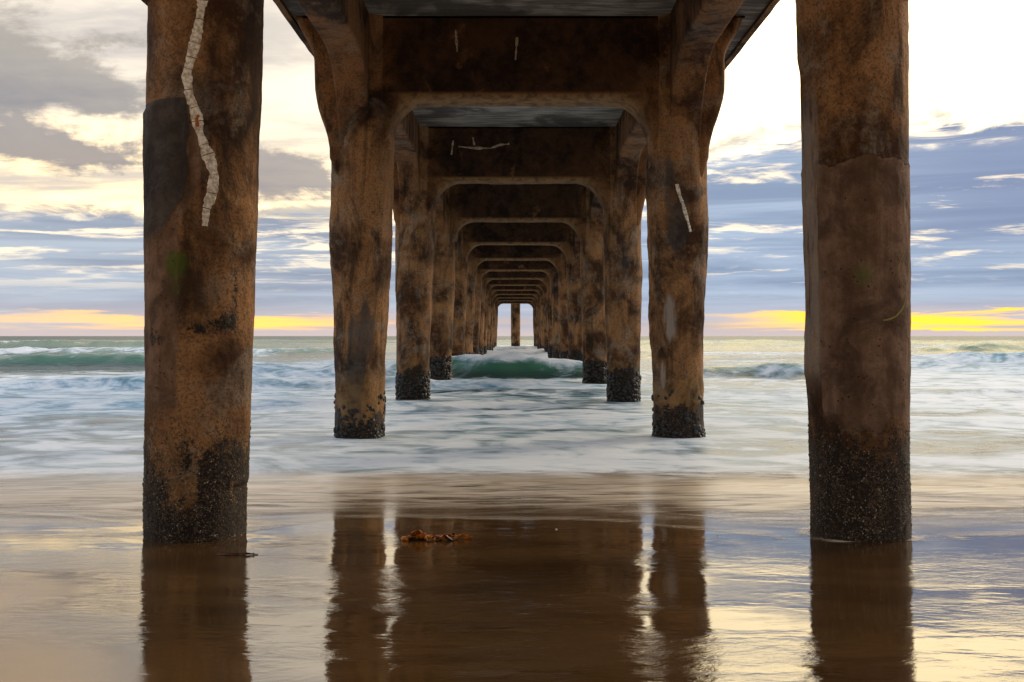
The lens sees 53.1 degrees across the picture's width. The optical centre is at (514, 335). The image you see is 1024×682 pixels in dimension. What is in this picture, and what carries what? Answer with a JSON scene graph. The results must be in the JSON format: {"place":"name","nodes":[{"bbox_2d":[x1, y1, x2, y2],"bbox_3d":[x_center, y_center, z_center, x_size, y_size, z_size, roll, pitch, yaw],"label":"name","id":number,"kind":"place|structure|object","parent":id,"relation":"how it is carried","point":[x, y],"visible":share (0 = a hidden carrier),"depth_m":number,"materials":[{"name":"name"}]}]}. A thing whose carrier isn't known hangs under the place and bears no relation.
{"place":"outdoors","nodes":[
{"label":"outdoors","id":0,"kind":"place"},
{"bbox_2d":[0,471,1023,681],"bbox_3d":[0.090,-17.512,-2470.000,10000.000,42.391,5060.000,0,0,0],"label":"beach sand","id":1,"kind":"structure","parent":0,"point":[512,590],"depth_m":6.55,"materials":[{"name":"brown sand"}]},
{"bbox_2d":[216,552,257,554],"bbox_3d":[-2.164,1.703,7.995,0.321,0.024,0.024,0,0,-3],"label":"seaweed strand","id":2,"kind":"object","parent":1,"relation":"on","point":[246,553],"visible":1,"depth_m":7.99},
{"bbox_2d":[401,530,471,540],"bbox_3d":[-0.663,1.691,8.708,0.606,0.104,0.156,0,0,0],"label":"kelp clump","id":3,"kind":"object","parent":1,"relation":"on","point":[416,534],"visible":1,"depth_m":8.69,"materials":[{"name":"brown plant"}]},
{"bbox_2d":[0,336,1023,486],"bbox_3d":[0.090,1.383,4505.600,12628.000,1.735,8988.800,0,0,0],"label":"sea water","id":4,"kind":"structure","parent":0,"point":[71,406],"depth_m":23.77,"materials":[{"name":"white liquid"}]},
{"bbox_2d":[141,0,911,542],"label":"pier","id":5,"kind":"structure","parent":4,"relation":"in","point":[491,156],"depth_m":18.25,"materials":[{"name":"concrete"}]},
{"bbox_2d":[0,475,1023,541],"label":"swash water","id":6,"kind":"structure","parent":0,"point":[786,494],"depth_m":12.17,"materials":[{"name":"liquid"}]},
{"bbox_2d":[0,0,1023,335],"label":"sky","id":7,"kind":"structure","parent":0,"point":[73,72],"materials":[{"name":"blue"}]}
]}

